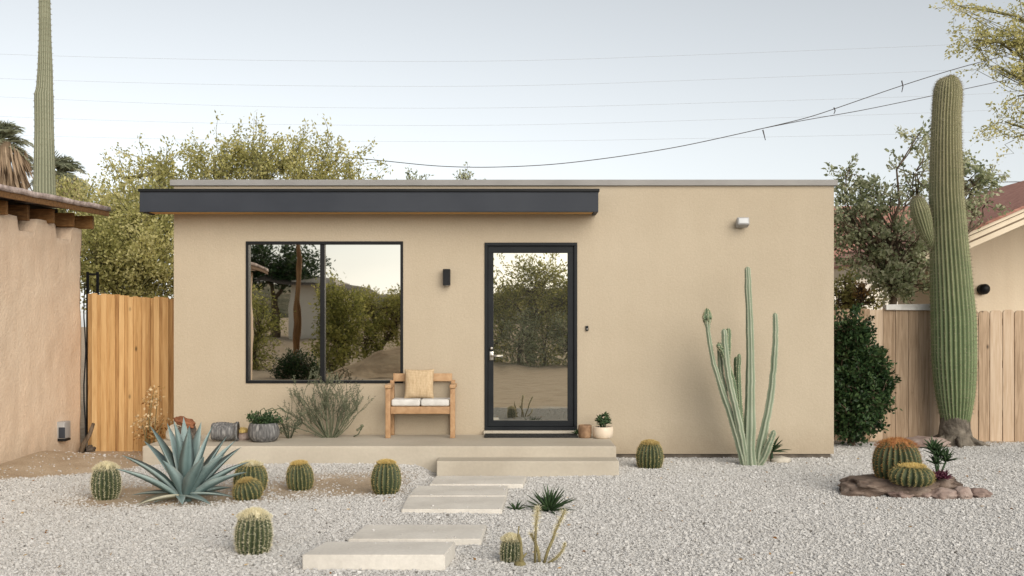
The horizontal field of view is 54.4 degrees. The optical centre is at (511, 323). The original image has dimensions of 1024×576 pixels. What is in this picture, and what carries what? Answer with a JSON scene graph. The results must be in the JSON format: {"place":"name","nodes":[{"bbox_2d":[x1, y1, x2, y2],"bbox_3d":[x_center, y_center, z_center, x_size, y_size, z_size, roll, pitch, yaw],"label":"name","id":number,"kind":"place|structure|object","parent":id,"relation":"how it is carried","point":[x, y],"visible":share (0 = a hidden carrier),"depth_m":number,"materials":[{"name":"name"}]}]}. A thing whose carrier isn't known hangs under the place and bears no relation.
{"place":"outdoors","nodes":[
{"label":"outdoors","id":0,"kind":"place"},
{"bbox_2d":[10,43,975,61],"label":"power line","id":1,"kind":"object","parent":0,"point":[520,60],"visible":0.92,"depth_m":44.00,"materials":[{"name":"metal"}]},
{"bbox_2d":[0,66,1022,85],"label":"power line","id":2,"kind":"object","parent":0,"point":[520,85],"visible":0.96,"depth_m":44.00,"materials":[{"name":"metal"}]},
{"bbox_2d":[0,440,1023,575],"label":"gravel","id":3,"kind":"structure","parent":0,"point":[825,466],"depth_m":7.57,"materials":[{"name":"grey gravel"}]},
{"bbox_2d":[302,542,454,570],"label":"paving slab","id":4,"kind":"structure","parent":3,"relation":"on","point":[438,556],"depth_m":6.19,"materials":[{"name":"concrete"}]},
{"bbox_2d":[0,327,1023,575],"bbox_3d":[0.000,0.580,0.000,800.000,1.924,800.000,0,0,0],"label":"ground","id":5,"kind":"structure","parent":0,"point":[64,463],"depth_m":8.39,"materials":[{"name":"grey gravel"}]},
{"bbox_2d":[0,120,33,190],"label":"palm tree","id":6,"kind":"object","parent":5,"relation":"on","point":[18,157],"visible":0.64,"depth_m":29.87,"materials":[{"name":"beige plant"}]},
{"bbox_2d":[32,0,57,208],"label":"saguaro cactus","id":7,"kind":"object","parent":5,"relation":"on","point":[44,176],"visible":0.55,"depth_m":14.12,"materials":[{"name":"green plant"}]},
{"bbox_2d":[0,184,110,463],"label":"adobe shed","id":8,"kind":"structure","parent":5,"relation":"on","point":[40,318],"depth_m":10.74,"materials":[{"name":"paint"}]},
{"bbox_2d":[57,421,70,440],"bbox_3d":[-5.056,1.215,11.214,0.108,0.218,0.172,0,0,0],"label":"utility box","id":9,"kind":"object","parent":8,"relation":"attached to","point":[63,430],"visible":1,"depth_m":11.14,"materials":[{"name":"grey plastic"}]},
{"bbox_2d":[83,284,86,451],"bbox_3d":[-5.069,0.530,11.810,0.040,2.001,0.019,0,0,0],"label":"drain pipe","id":10,"kind":"object","parent":8,"relation":"attached to","point":[84,362],"visible":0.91,"depth_m":11.80,"materials":[{"name":"black metal"}]},
{"bbox_2d":[29,150,90,211],"bbox_3d":[-14.675,-2.014,32.058,2.385,7.089,2.778,0,0,0],"label":"palm tree","id":11,"kind":"object","parent":5,"relation":"on","point":[64,165],"visible":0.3,"depth_m":31.77,"materials":[{"name":"green plant"}]},
{"bbox_2d":[79,423,94,452],"bbox_3d":[-4.968,1.351,11.624,0.189,0.374,0.069,0,0,-16],"label":"stump","id":12,"kind":"object","parent":5,"relation":"on","point":[84,442],"visible":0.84,"depth_m":11.61,"materials":[{"name":"brown wood"}]},
{"bbox_2d":[86,445,95,451],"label":"corner rock","id":13,"kind":"object","parent":5,"relation":"on","point":[90,448],"visible":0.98,"depth_m":11.80,"materials":[{"name":"brown stone"}]},
{"bbox_2d":[86,272,98,433],"bbox_3d":[-5.478,0.480,13.000,0.160,2.300,0.030,0,0,0],"label":"metal frame","id":14,"kind":"object","parent":5,"relation":"on","point":[87,282],"visible":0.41,"depth_m":12.98,"materials":[{"name":"black metal"}]},
{"bbox_2d":[89,460,121,500],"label":"barrel cactus","id":15,"kind":"object","parent":5,"relation":"on","point":[105,481],"visible":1,"depth_m":8.57,"materials":[{"name":"green plant"}]},
{"bbox_2d":[56,167,173,313],"bbox_3d":[-6.264,-0.431,15.865,2.227,4.223,3.756,0,0,-36],"label":"mesquite tree","id":16,"kind":"object","parent":5,"relation":"on","point":[127,244],"visible":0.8,"depth_m":15.00,"materials":[{"name":"green plant"}]},
{"bbox_2d":[88,293,173,450],"bbox_3d":[-4.460,0.685,11.972,1.220,2.089,0.187,0,0,0],"label":"wooden fence","id":17,"kind":"object","parent":5,"relation":"on","point":[130,351],"visible":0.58,"depth_m":11.88,"materials":[{"name":"brown wood"}]},
{"bbox_2d":[130,385,173,445],"bbox_3d":[-4.148,1.089,11.514,0.574,0.892,0.441,0,0,0],"label":"dried plant","id":18,"kind":"object","parent":5,"relation":"on","point":[147,423],"visible":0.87,"depth_m":11.51,"materials":[{"name":"brown plant"}]},
{"bbox_2d":[117,417,247,504],"bbox_3d":[-2.780,1.196,8.531,1.108,0.740,0.739,0,0,0],"label":"agave","id":19,"kind":"object","parent":5,"relation":"on","point":[190,472],"visible":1,"depth_m":8.51,"materials":[{"name":"green plant"}]},
{"bbox_2d":[77,110,392,232],"bbox_3d":[-5.593,-1.428,20.647,6.149,6.148,3.120,0,0,0],"label":"palo verde tree","id":20,"kind":"object","parent":5,"relation":"on","point":[255,163],"visible":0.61,"depth_m":20.65,"materials":[{"name":"green plant"}]},
{"bbox_2d":[231,476,263,500],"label":"barrel cactus","id":21,"kind":"object","parent":5,"relation":"on","point":[247,488],"visible":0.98,"depth_m":8.64,"materials":[{"name":"green plant"}]},
{"bbox_2d":[232,459,268,490],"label":"barrel cactus","id":22,"kind":"object","parent":5,"relation":"on","point":[255,469],"visible":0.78,"depth_m":9.00,"materials":[{"name":"green plant"}]},
{"bbox_2d":[232,506,274,555],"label":"barrel cactus","id":23,"kind":"object","parent":5,"relation":"on","point":[253,530],"visible":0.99,"depth_m":6.54,"materials":[{"name":"green plant"}]},
{"bbox_2d":[285,459,314,490],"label":"barrel cactus","id":24,"kind":"object","parent":5,"relation":"on","point":[299,475],"visible":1,"depth_m":9.10,"materials":[{"name":"green plant"}]},
{"bbox_2d":[143,435,618,476],"bbox_3d":[-1.361,1.445,10.584,4.861,0.370,1.368,0,0,0],"label":"porch","id":25,"kind":"object","parent":5,"relation":"on","point":[462,455],"visible":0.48,"depth_m":10.20,"materials":[{"name":"concrete"}]},
{"bbox_2d":[166,424,179,439],"bbox_3d":[-3.649,1.185,10.748,0.175,0.201,0.166,0,0,0],"label":"cream rock","id":26,"kind":"object","parent":25,"relation":"on","point":[167,431],"visible":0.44,"depth_m":10.69,"materials":[{"name":"stone"}]},
{"bbox_2d":[178,426,196,439],"bbox_3d":[-3.467,1.191,10.687,0.257,0.191,0.192,0,0,27],"label":"rubble stone","id":27,"kind":"object","parent":25,"relation":"on","point":[193,431],"visible":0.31,"depth_m":10.65,"materials":[{"name":"stone"}]},
{"bbox_2d":[173,416,195,427],"bbox_3d":[-3.516,1.068,10.703,0.226,0.144,0.184,0,0,-33],"label":"red rock","id":28,"kind":"object","parent":27,"relation":"on","point":[188,422],"visible":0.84,"depth_m":10.66,"materials":[{"name":"stone"}]},
{"bbox_2d":[210,422,239,440],"bbox_3d":[-3.062,1.155,10.621,0.284,0.209,0.208,0,0,-7],"label":"tipped pot","id":29,"kind":"object","parent":25,"relation":"on","point":[222,431],"visible":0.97,"depth_m":10.54,"materials":[{"name":"ceramic"}]},
{"bbox_2d":[239,427,249,440],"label":"yellow cactus","id":30,"kind":"object","parent":25,"relation":"on","point":[243,433],"visible":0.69,"depth_m":10.70,"materials":[{"name":"plant"}]},
{"bbox_2d":[245,408,287,441],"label":"potted plant","id":31,"kind":"object","parent":25,"relation":"on","point":[263,427],"visible":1,"depth_m":10.51,"materials":[{"name":"ceramic"}]},
{"bbox_2d":[275,413,304,437],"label":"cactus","id":32,"kind":"object","parent":25,"relation":"on","point":[298,419],"visible":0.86,"depth_m":10.89,"materials":[{"name":"green plant"}]},
{"bbox_2d":[277,359,373,437],"bbox_3d":[-2.051,0.829,10.867,1.052,0.871,0.768,0,0,0],"label":"wiry shrub","id":33,"kind":"object","parent":25,"relation":"on","point":[325,405],"visible":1,"depth_m":10.94,"materials":[{"name":"green plant"}]},
{"bbox_2d":[354,424,363,436],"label":"twig","id":34,"kind":"object","parent":25,"relation":"on","point":[360,428],"visible":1,"depth_m":10.99,"materials":[{"name":"plant"}]},
{"bbox_2d":[385,373,456,437],"bbox_3d":[-1.006,0.912,11.062,0.776,0.695,0.355,0,0,0],"label":"bench","id":35,"kind":"object","parent":25,"relation":"on","point":[393,405],"visible":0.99,"depth_m":10.91,"materials":[{"name":"brown wood"}]},
{"bbox_2d":[404,369,433,397],"bbox_3d":[-1.035,0.675,11.098,0.330,0.323,0.155,0,0,0],"label":"throw pillow","id":36,"kind":"object","parent":35,"relation":"on","point":[418,383],"visible":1,"depth_m":11.05,"materials":[{"name":"fabric"}]},
{"bbox_2d":[484,433,577,437],"bbox_3d":[0.210,1.248,11.057,1.033,0.021,0.255,0,0,0],"label":"threshold","id":37,"kind":"object","parent":25,"relation":"on","point":[529,435],"visible":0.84,"depth_m":10.97,"materials":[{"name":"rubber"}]},
{"bbox_2d":[578,424,591,437],"bbox_3d":[0.803,1.190,10.950,0.148,0.141,0.148,0,0,0],"label":"clay pot","id":38,"kind":"object","parent":25,"relation":"on","point":[584,430],"visible":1,"depth_m":10.89,"materials":[{"name":"orange ceramic"}]},
{"bbox_2d":[593,412,612,438],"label":"potted plant","id":39,"kind":"object","parent":25,"relation":"on","point":[604,431],"visible":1,"depth_m":10.85,"materials":[{"name":"beige ceramic"}]},
{"bbox_2d":[369,458,401,494],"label":"barrel cactus","id":40,"kind":"object","parent":5,"relation":"on","point":[386,477],"visible":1,"depth_m":8.80,"materials":[{"name":"green plant"}]},
{"bbox_2d":[348,525,485,544],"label":"paving slab","id":41,"kind":"structure","parent":5,"relation":"on","point":[468,534],"depth_m":7.08,"materials":[{"name":"concrete"}]},
{"bbox_2d":[394,162,485,179],"bbox_3d":[-1.632,-1.117,24.042,2.132,5.518,1.502,0,0,20],"label":"young tree","id":42,"kind":"object","parent":5,"relation":"on","point":[463,176],"visible":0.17,"depth_m":23.88,"materials":[{"name":"green plant"}]},
{"bbox_2d":[401,497,505,513],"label":"paving slab","id":43,"kind":"structure","parent":5,"relation":"on","point":[490,505],"depth_m":8.20,"materials":[{"name":"concrete"}]},
{"bbox_2d":[408,486,507,498],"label":"paving slab","id":44,"kind":"structure","parent":5,"relation":"on","point":[453,491],"depth_m":8.81,"materials":[{"name":"concrete"}]},
{"bbox_2d":[429,476,525,488],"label":"paving slab","id":45,"kind":"structure","parent":5,"relation":"on","point":[518,481],"depth_m":9.35,"materials":[{"name":"concrete"}]},
{"bbox_2d":[138,180,837,457],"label":"house","id":46,"kind":"structure","parent":5,"relation":"on","point":[278,284],"depth_m":11.27,"materials":[{"name":"paint"}]},
{"bbox_2d":[246,241,402,382],"bbox_3d":[-2.124,-0.123,11.309,1.779,1.605,0.102,0,0,0],"label":"window","id":47,"kind":"structure","parent":46,"relation":"in","point":[339,304],"depth_m":11.32,"materials":[{"name":"glass"}]},
{"bbox_2d":[443,269,449,285],"bbox_3d":[-0.736,-0.516,11.221,0.080,0.185,0.102,0,0,0],"label":"wall light","id":48,"kind":"object","parent":46,"relation":"attached to","point":[446,277],"visible":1,"depth_m":11.17,"materials":[{"name":"black metal"}]},
{"bbox_2d":[488,246,573,426],"bbox_3d":[0.214,0.149,11.271,0.973,2.047,0.121,0,0,0],"label":"door","id":49,"kind":"structure","parent":46,"relation":"in","point":[531,288],"depth_m":11.31,"materials":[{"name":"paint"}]},
{"bbox_2d":[736,217,749,227],"bbox_3d":[2.591,-1.132,11.197,0.136,0.111,0.149,0,0,0],"label":"floodlight","id":50,"kind":"object","parent":46,"relation":"attached to","point":[742,222],"visible":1,"depth_m":11.14,"materials":[{"name":"grey plastic"}]},
{"bbox_2d":[1,452,1012,573],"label":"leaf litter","id":51,"kind":"object","parent":5,"relation":"on","point":[775,537],"visible":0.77,"depth_m":7.58,"materials":[{"name":"brown plant"}]},
{"bbox_2d":[498,532,521,562],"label":"barrel cactus","id":52,"kind":"object","parent":5,"relation":"on","point":[509,550],"visible":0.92,"depth_m":6.37,"materials":[{"name":"green plant"}]},
{"bbox_2d":[507,500,526,509],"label":"spiky plant","id":53,"kind":"object","parent":5,"relation":"on","point":[516,507],"visible":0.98,"depth_m":8.17,"materials":[{"name":"green plant"}]},
{"bbox_2d":[514,526,526,566],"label":"dry stem","id":54,"kind":"object","parent":5,"relation":"on","point":[520,562],"visible":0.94,"depth_m":6.29,"materials":[{"name":"beige plant"}]},
{"bbox_2d":[527,503,566,563],"bbox_3d":[0.232,1.337,6.375,0.300,0.410,0.121,0,0,0],"label":"cholla plant","id":55,"kind":"object","parent":5,"relation":"on","point":[537,553],"visible":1,"depth_m":6.36,"materials":[{"name":"plant"}]},
{"bbox_2d":[523,484,574,513],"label":"spiky plant","id":56,"kind":"object","parent":5,"relation":"on","point":[548,502],"visible":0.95,"depth_m":8.12,"materials":[{"name":"green plant"}]},
{"bbox_2d":[635,439,663,468],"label":"barrel cactus","id":57,"kind":"object","parent":5,"relation":"on","point":[649,453],"visible":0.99,"depth_m":10.44,"materials":[{"name":"green plant"}]},
{"bbox_2d":[702,266,778,465],"bbox_3d":[2.446,0.477,10.638,0.838,2.175,0.225,0,0,0],"label":"column cactus","id":58,"kind":"object","parent":5,"relation":"on","point":[743,428],"depth_m":10.61,"materials":[{"name":"green plant"}]},
{"bbox_2d":[756,433,789,461],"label":"leafy plant","id":59,"kind":"object","parent":5,"relation":"on","point":[775,446],"visible":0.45,"depth_m":10.88,"materials":[{"name":"green plant"}]},
{"bbox_2d":[766,456,790,462],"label":"rock","id":60,"kind":"object","parent":5,"relation":"on","point":[778,459],"visible":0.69,"depth_m":10.87,"materials":[{"name":"stone"}]},
{"bbox_2d":[834,266,884,309],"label":"flowering shrub","id":61,"kind":"object","parent":5,"relation":"on","point":[845,298],"visible":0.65,"depth_m":14.45,"materials":[{"name":"green plant"}]},
{"bbox_2d":[850,281,871,306],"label":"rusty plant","id":62,"kind":"object","parent":5,"relation":"on","point":[860,292],"visible":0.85,"depth_m":14.20,"materials":[{"name":"brown plant"}]},
{"bbox_2d":[834,303,902,446],"bbox_3d":[4.270,0.685,12.325,0.999,1.921,1.057,0,0,0],"label":"evergreen shrub","id":63,"kind":"object","parent":5,"relation":"on","point":[864,380],"visible":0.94,"depth_m":12.09,"materials":[{"name":"green plant"}]},
{"bbox_2d":[834,206,910,309],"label":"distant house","id":64,"kind":"structure","parent":5,"relation":"on","point":[863,280],"depth_m":33.28,"materials":[{"name":"beige paint"}]},
{"bbox_2d":[834,304,939,440],"bbox_3d":[4.638,0.740,13.006,1.866,1.980,0.219,0,0,0],"label":"wooden fence","id":65,"kind":"object","parent":5,"relation":"on","point":[903,333],"visible":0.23,"depth_m":12.95,"materials":[{"name":"brown wood"}]},
{"bbox_2d":[837,474,962,497],"bbox_3d":[3.468,1.504,8.978,1.153,0.287,0.711,0,0,0],"label":"boulder","id":66,"kind":"object","parent":5,"relation":"on","point":[869,485],"visible":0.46,"depth_m":8.74,"materials":[{"name":"brown stone"}]},
{"bbox_2d":[871,436,923,478],"bbox_3d":[3.457,1.218,8.942,0.464,0.414,0.471,0,0,0],"label":"barrel cactus","id":67,"kind":"object","parent":66,"relation":"on","point":[888,454],"visible":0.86,"depth_m":8.83,"materials":[{"name":"green plant"}]},
{"bbox_2d":[887,462,935,487],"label":"barrel cactus","id":68,"kind":"object","parent":66,"relation":"on","point":[916,474],"visible":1,"depth_m":8.58,"materials":[{"name":"green plant"}]},
{"bbox_2d":[919,436,956,471],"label":"leafy succulent","id":69,"kind":"object","parent":66,"relation":"on","point":[935,448],"visible":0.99,"depth_m":8.90,"materials":[{"name":"green plant"}]},
{"bbox_2d":[933,469,953,479],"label":"purple succulent","id":70,"kind":"object","parent":66,"relation":"on","point":[942,474],"visible":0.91,"depth_m":8.73,"materials":[{"name":"purple plant"}]},
{"bbox_2d":[887,490,914,497],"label":"stone","id":71,"kind":"object","parent":5,"relation":"on","point":[900,494],"visible":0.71,"depth_m":8.64,"materials":[{"name":"brown stone"}]},
{"bbox_2d":[821,115,1013,304],"bbox_3d":[5.509,-0.610,13.652,2.832,4.507,1.222,0,0,-9],"label":"citrus tree","id":72,"kind":"object","parent":5,"relation":"on","point":[896,277],"visible":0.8,"depth_m":13.54,"materials":[{"name":"green plant"}]},
{"bbox_2d":[917,493,933,497],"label":"stone","id":73,"kind":"object","parent":5,"relation":"on","point":[926,495],"visible":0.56,"depth_m":8.62,"materials":[{"name":"brown stone"}]},
{"bbox_2d":[834,181,1023,312],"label":"neighbour house","id":74,"kind":"structure","parent":5,"relation":"on","point":[996,244],"depth_m":16.00,"materials":[{"name":"beige paint"}]},
{"bbox_2d":[977,284,989,294],"bbox_3d":[7.557,-0.544,15.924,0.169,0.169,0.172,0,0,0],"label":"wall lamp","id":75,"kind":"object","parent":74,"relation":"attached to","point":[982,289],"visible":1,"depth_m":15.88,"materials":[{"name":"black metal"}]},
{"bbox_2d":[907,436,950,446],"bbox_3d":[5.124,1.504,12.438,0.713,0.191,0.508,0,0,0],"label":"flat rock","id":76,"kind":"object","parent":5,"relation":"on","point":[920,440],"visible":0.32,"depth_m":12.30,"materials":[{"name":"stone"}]},
{"bbox_2d":[930,487,957,499],"bbox_3d":[3.747,1.490,8.651,0.287,0.131,0.190,0,0,0],"label":"stone","id":77,"kind":"object","parent":5,"relation":"on","point":[942,493],"visible":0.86,"depth_m":8.59,"materials":[{"name":"brown stone"}]},
{"bbox_2d":[907,74,989,447],"bbox_3d":[5.577,-0.800,12.594,1.010,4.736,0.829,0,0,31],"label":"saguaro cactus","id":78,"kind":"object","parent":5,"relation":"on","point":[940,221],"visible":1,"depth_m":12.42,"materials":[{"name":"green plant"}]},
{"bbox_2d":[953,486,972,498],"bbox_3d":[3.906,1.483,8.662,0.191,0.133,0.208,0,0,0],"label":"stone","id":79,"kind":"object","parent":5,"relation":"on","point":[963,492],"visible":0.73,"depth_m":8.60,"materials":[{"name":"beige stone"}]},
{"bbox_2d":[928,0,1023,168],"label":"overhanging tree","id":80,"kind":"object","parent":5,"relation":"on","point":[1017,43],"visible":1,"depth_m":10.19,"materials":[{"name":"green plant"}]},
{"bbox_2d":[970,488,992,497],"bbox_3d":[4.094,1.494,8.741,0.224,0.105,0.180,0,0,0],"label":"stone","id":81,"kind":"object","parent":5,"relation":"on","point":[980,493],"visible":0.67,"depth_m":8.68,"materials":[{"name":"brown stone"}]},
{"bbox_2d":[970,310,1023,441],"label":"picket fence","id":82,"kind":"object","parent":5,"relation":"on","point":[998,411],"visible":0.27,"depth_m":12.95,"materials":[{"name":"beige wood"}]},
{"bbox_2d":[13,92,1010,107],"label":"power line","id":83,"kind":"object","parent":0,"point":[525,107],"visible":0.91,"depth_m":44.00,"materials":[{"name":"metal"}]},
{"bbox_2d":[0,0,1023,326],"label":"sky","id":84,"kind":"structure","parent":0,"point":[351,59],"materials":[{"name":"white"}]},
{"bbox_2d":[2,108,1022,125],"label":"power line","id":85,"kind":"object","parent":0,"point":[450,125],"visible":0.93,"depth_m":44.00,"materials":[{"name":"metal"}]},
{"bbox_2d":[23,130,1009,141],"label":"power line","id":86,"kind":"object","parent":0,"point":[491,141],"visible":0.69,"depth_m":44.00,"materials":[{"name":"metal"}]},
{"bbox_2d":[227,54,1009,167],"bbox_3d":[4.564,-5.437,22.001,22.003,3.996,0.030,0,0,0],"label":"overhead cable","id":87,"kind":"object","parent":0,"point":[693,143],"visible":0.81,"depth_m":21.99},
{"bbox_2d":[768,78,1011,127],"bbox_3d":[10.565,-5.475,22.200,10.282,2.341,0.015,0,0,0],"label":"overhead cable","id":88,"kind":"object","parent":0,"point":[881,106],"visible":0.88,"depth_m":22.19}
]}

